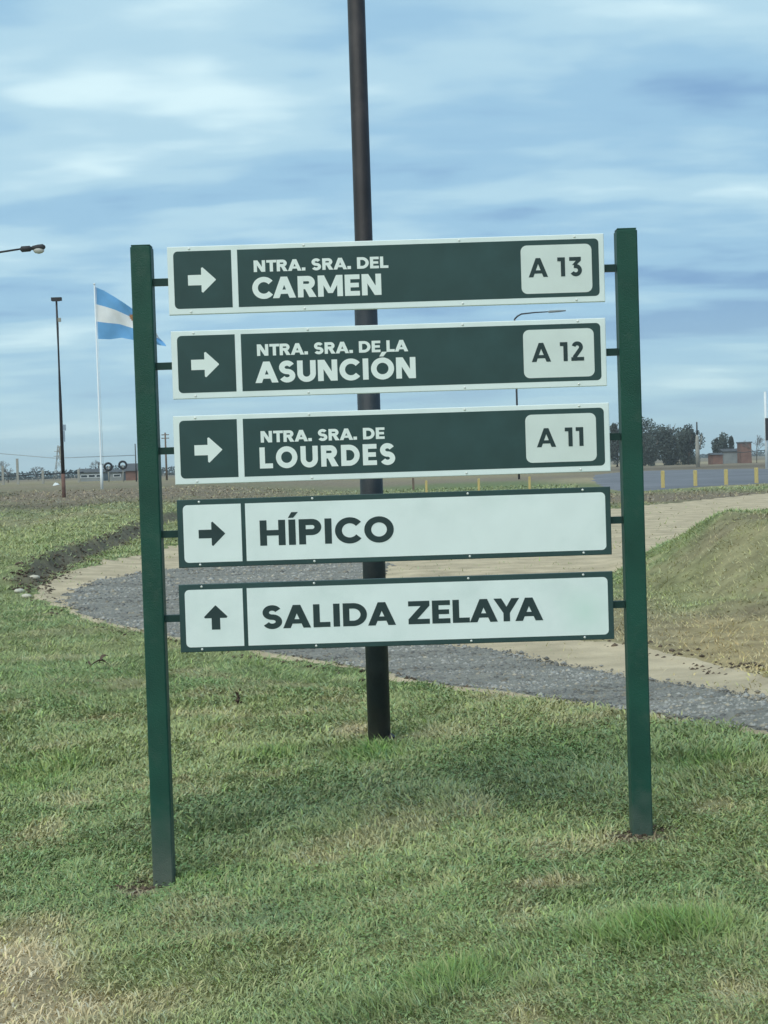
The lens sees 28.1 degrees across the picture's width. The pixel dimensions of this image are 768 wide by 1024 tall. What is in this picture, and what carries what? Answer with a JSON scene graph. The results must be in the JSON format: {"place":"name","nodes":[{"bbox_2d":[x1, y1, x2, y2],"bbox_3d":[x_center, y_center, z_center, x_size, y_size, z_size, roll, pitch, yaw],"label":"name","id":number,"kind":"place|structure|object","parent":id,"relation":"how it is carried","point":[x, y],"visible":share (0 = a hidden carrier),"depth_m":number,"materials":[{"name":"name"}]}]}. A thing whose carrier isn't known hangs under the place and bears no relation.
{"place":"outdoors","nodes":[
{"label":"outdoors","id":0,"kind":"place"},
{"bbox_2d":[0,453,134,457],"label":"overhead cable","id":1,"kind":"object","parent":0,"point":[69,457],"visible":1,"depth_m":419.60,"materials":[{"name":"metal"}]},
{"bbox_2d":[0,454,767,1023],"bbox_3d":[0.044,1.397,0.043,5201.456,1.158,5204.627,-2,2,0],"label":"ground","id":2,"kind":"structure","parent":0,"point":[718,562],"depth_m":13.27,"materials":[{"name":"green plant"}]},
{"bbox_2d":[0,461,13,482],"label":"bare tree","id":3,"kind":"object","parent":2,"relation":"on","point":[2,464],"visible":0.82,"depth_m":259.71,"materials":[{"name":"grey plant"}]},
{"bbox_2d":[14,588,24,592],"bbox_3d":[-5.599,1.215,23.595,0.152,0.099,0.174,-2,2,-2],"label":"stone","id":4,"kind":"object","parent":2,"relation":"on","point":[18,590],"visible":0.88,"depth_m":23.54,"materials":[{"name":"white stone"}]},
{"bbox_2d":[0,244,45,253],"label":"street lamp","id":5,"kind":"object","parent":2,"relation":"on","point":[38,248],"visible":1,"depth_m":49.69,"materials":[{"name":"metal"}]},
{"bbox_2d":[21,593,31,597],"bbox_3d":[-5.314,1.250,22.836,0.152,0.087,0.133,-2,2,-11],"label":"stone","id":6,"kind":"object","parent":2,"relation":"on","point":[25,595],"visible":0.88,"depth_m":22.79,"materials":[{"name":"white stone"}]},
{"bbox_2d":[30,575,39,579],"bbox_3d":[-5.717,1.066,25.098,0.163,0.093,0.142,-3,2,-35],"label":"stone","id":7,"kind":"object","parent":2,"relation":"on","point":[35,577],"visible":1,"depth_m":25.06,"materials":[{"name":"white stone"}]},
{"bbox_2d":[30,466,44,480],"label":"bare tree","id":8,"kind":"object","parent":2,"relation":"on","point":[36,470],"visible":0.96,"depth_m":299.67,"materials":[{"name":"grey plant"}]},
{"bbox_2d":[0,459,83,484],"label":"rail fence","id":9,"kind":"object","parent":2,"relation":"on","point":[78,472],"visible":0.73,"depth_m":189.83,"materials":[{"name":"grey paint"}]},
{"bbox_2d":[53,445,60,479],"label":"lattice pylon","id":10,"kind":"object","parent":2,"relation":"on","point":[57,451],"visible":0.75,"depth_m":339.50,"materials":[{"name":"metal"}]},
{"bbox_2d":[51,297,65,497],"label":"floodlight mast","id":11,"kind":"object","parent":2,"relation":"on","point":[62,426],"visible":0.94,"depth_m":81.51,"materials":[{"name":"black metal"}]},
{"bbox_2d":[0,465,174,480],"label":"distant woods","id":12,"kind":"object","parent":2,"relation":"on","point":[171,469],"visible":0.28,"depth_m":427.86,"materials":[{"name":"green plant"}]},
{"bbox_2d":[80,468,109,481],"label":"building","id":13,"kind":"structure","parent":2,"relation":"on","point":[90,475],"depth_m":214.92,"materials":[{"name":"grey paint"}]},
{"bbox_2d":[89,461,103,468],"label":"bare tree","id":14,"kind":"object","parent":2,"relation":"on","point":[98,463],"visible":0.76,"depth_m":239.11,"materials":[{"name":"grey plant"}]},
{"bbox_2d":[86,654,107,665],"bbox_3d":[-2.621,1.366,14.085,0.207,0.104,0.115,-3,2,-23],"label":"dead leaf","id":15,"kind":"object","parent":2,"relation":"on","point":[100,659],"visible":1,"depth_m":14.10,"materials":[{"name":"brown plant"}]},
{"bbox_2d":[93,283,103,488],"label":"flagpole","id":16,"kind":"object","parent":2,"relation":"on","point":[99,401],"visible":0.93,"depth_m":108.11,"materials":[{"name":"white metal"}]},
{"bbox_2d":[95,287,165,345],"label":"flag","id":17,"kind":"object","parent":16,"relation":"attached to","point":[114,317],"visible":0.59,"depth_m":108.13,"materials":[{"name":"blue fabric"}]},
{"bbox_2d":[104,462,112,481],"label":"tyre marker","id":18,"kind":"object","parent":2,"relation":"on","point":[110,464],"visible":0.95,"depth_m":179.73,"materials":[{"name":"rubber"}]},
{"bbox_2d":[109,469,125,480],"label":"building","id":19,"kind":"structure","parent":2,"relation":"on","point":[116,474],"depth_m":209.92,"materials":[{"name":"grey paint"}]},
{"bbox_2d":[118,460,126,481],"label":"tyre marker","id":20,"kind":"object","parent":2,"relation":"on","point":[122,468],"visible":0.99,"depth_m":179.74,"materials":[{"name":"rubber"}]},
{"bbox_2d":[124,463,137,480],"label":"building","id":21,"kind":"structure","parent":2,"relation":"on","point":[129,470],"depth_m":204.93,"materials":[{"name":"red brick"}]},
{"bbox_2d":[135,444,136,481],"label":"utility pole","id":22,"kind":"object","parent":2,"relation":"on","point":[135,463],"visible":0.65,"depth_m":169.85,"materials":[{"name":"metal"}]},
{"bbox_2d":[161,433,168,479],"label":"utility pole","id":23,"kind":"object","parent":2,"relation":"on","point":[165,438],"visible":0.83,"depth_m":179.79,"materials":[{"name":"brown wood"}]},
{"bbox_2d":[232,689,243,706],"bbox_3d":[-1.108,1.424,11.653,0.084,0.158,0.075,0,2,40],"label":"dead stalk","id":24,"kind":"object","parent":2,"relation":"on","point":[237,700],"visible":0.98,"depth_m":11.64,"materials":[{"name":"brown plant"}]},
{"bbox_2d":[347,0,394,741],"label":"street light pole","id":25,"kind":"object","parent":2,"relation":"on","point":[377,689],"visible":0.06,"depth_m":9.63,"materials":[{"name":"black metal"}]},
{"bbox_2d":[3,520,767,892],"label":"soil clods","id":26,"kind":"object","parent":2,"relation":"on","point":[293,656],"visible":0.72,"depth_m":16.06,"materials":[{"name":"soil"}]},
{"bbox_2d":[130,228,652,885],"bbox_3d":[0.047,0.358,6.829,2.227,3.147,0.090,-2,2,0],"label":"direction sign","id":27,"kind":"object","parent":2,"relation":"on","point":[394,358],"visible":0.99,"depth_m":6.77,"materials":[{"name":"green metal"}]},
{"bbox_2d":[425,480,427,491],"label":"yellow post","id":28,"kind":"object","parent":2,"relation":"on","point":[426,487],"visible":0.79,"depth_m":83.94,"materials":[{"name":"paint"}]},
{"bbox_2d":[528,477,530,488],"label":"yellow post","id":29,"kind":"object","parent":2,"relation":"on","point":[529,482],"visible":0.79,"depth_m":76.41,"materials":[{"name":"paint"}]},
{"bbox_2d":[514,310,565,478],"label":"street lamp","id":30,"kind":"object","parent":2,"relation":"on","point":[551,311],"visible":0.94,"depth_m":149.45,"materials":[{"name":"metal"}]},
{"bbox_2d":[610,422,619,466],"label":"leafy tree","id":31,"kind":"object","parent":2,"relation":"on","point":[614,448],"visible":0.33,"depth_m":298.94,"materials":[{"name":"green plant"}]},
{"bbox_2d":[642,417,655,465],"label":"leafy tree","id":32,"kind":"object","parent":2,"relation":"on","point":[645,424],"visible":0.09,"depth_m":304.65,"materials":[{"name":"green plant"}]},
{"bbox_2d":[642,435,659,465],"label":"leafy tree","id":33,"kind":"object","parent":2,"relation":"on","point":[650,450],"visible":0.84,"depth_m":288.92,"materials":[{"name":"green plant"}]},
{"bbox_2d":[661,471,664,487],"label":"yellow post","id":34,"kind":"object","parent":2,"relation":"on","point":[662,479],"visible":0.79,"depth_m":86.83,"materials":[{"name":"paint"}]},
{"bbox_2d":[643,424,693,464],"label":"leafy tree","id":35,"kind":"object","parent":2,"relation":"on","point":[665,440],"visible":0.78,"depth_m":298.26,"materials":[{"name":"green plant"}]},
{"bbox_2d":[610,451,764,460],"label":"distant woods","id":36,"kind":"object","parent":2,"relation":"on","point":[706,455],"visible":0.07,"depth_m":915.20,"materials":[{"name":"green plant"}]},
{"bbox_2d":[674,424,705,464],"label":"leafy tree","id":37,"kind":"object","parent":2,"relation":"on","point":[686,437],"visible":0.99,"depth_m":295.44,"materials":[{"name":"green plant"}]},
{"bbox_2d":[693,470,696,485],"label":"yellow post","id":38,"kind":"object","parent":2,"relation":"on","point":[694,477],"visible":0.79,"depth_m":88.75,"materials":[{"name":"paint"}]},
{"bbox_2d":[695,422,701,466],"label":"concrete pole","id":39,"kind":"object","parent":2,"relation":"on","point":[697,449],"visible":0.91,"depth_m":229.68,"materials":[{"name":"concrete"}]},
{"bbox_2d":[707,453,722,463],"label":"building","id":40,"kind":"structure","parent":2,"relation":"on","point":[715,458],"depth_m":284.91,"materials":[{"name":"red brick"}]},
{"bbox_2d":[711,432,729,452],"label":"leafy tree","id":41,"kind":"object","parent":2,"relation":"on","point":[721,442],"visible":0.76,"depth_m":299.18,"materials":[{"name":"green plant"}]},
{"bbox_2d":[724,469,727,484],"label":"yellow post","id":42,"kind":"object","parent":2,"relation":"on","point":[725,476],"visible":0.79,"depth_m":89.65,"materials":[{"name":"paint"}]},
{"bbox_2d":[719,448,736,463],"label":"building","id":43,"kind":"structure","parent":2,"relation":"on","point":[728,458],"depth_m":295.89,"materials":[{"name":"grey paint"}]},
{"bbox_2d":[728,435,734,448],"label":"leafy tree","id":44,"kind":"object","parent":2,"relation":"on","point":[731,442],"visible":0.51,"depth_m":301.45,"materials":[{"name":"green plant"}]},
{"bbox_2d":[736,442,751,462],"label":"building","id":45,"kind":"structure","parent":2,"relation":"on","point":[746,457],"depth_m":289.89,"materials":[{"name":"red brick"}]},
{"bbox_2d":[743,435,764,462],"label":"bare tree","id":46,"kind":"object","parent":2,"relation":"on","point":[757,444],"visible":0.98,"depth_m":279.78,"materials":[{"name":"grey plant"}]},
{"bbox_2d":[754,468,758,482],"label":"yellow post","id":47,"kind":"object","parent":2,"relation":"on","point":[755,475],"visible":0.79,"depth_m":91.91,"materials":[{"name":"paint"}]},
{"bbox_2d":[764,392,767,468],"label":"utility pole","id":48,"kind":"object","parent":2,"relation":"on","point":[766,433],"visible":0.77,"depth_m":169.68,"materials":[{"name":"white paint"}]},
{"bbox_2d":[0,0,767,476],"label":"sky","id":49,"kind":"structure","parent":0,"point":[161,124],"materials":[{"name":"blue"}]},
{"bbox_2d":[33,493,767,734],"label":"sandy track","id":50,"kind":"structure","parent":0,"point":[595,654],"depth_m":25.52,"materials":[{"name":"beige sand"}]},
{"bbox_2d":[49,562,767,731],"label":"gravel path","id":51,"kind":"structure","parent":0,"point":[351,656],"depth_m":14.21,"materials":[{"name":"grey gravel"}]},
{"bbox_2d":[591,469,767,490],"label":"asphalt road","id":52,"kind":"structure","parent":0,"point":[675,479],"depth_m":118.40,"materials":[{"name":"grey asphalt"}]},
{"bbox_2d":[722,450,764,452],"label":"overhead cable","id":53,"kind":"object","parent":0,"point":[742,452],"visible":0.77,"depth_m":249.83,"materials":[{"name":"blue paint"}]}
]}

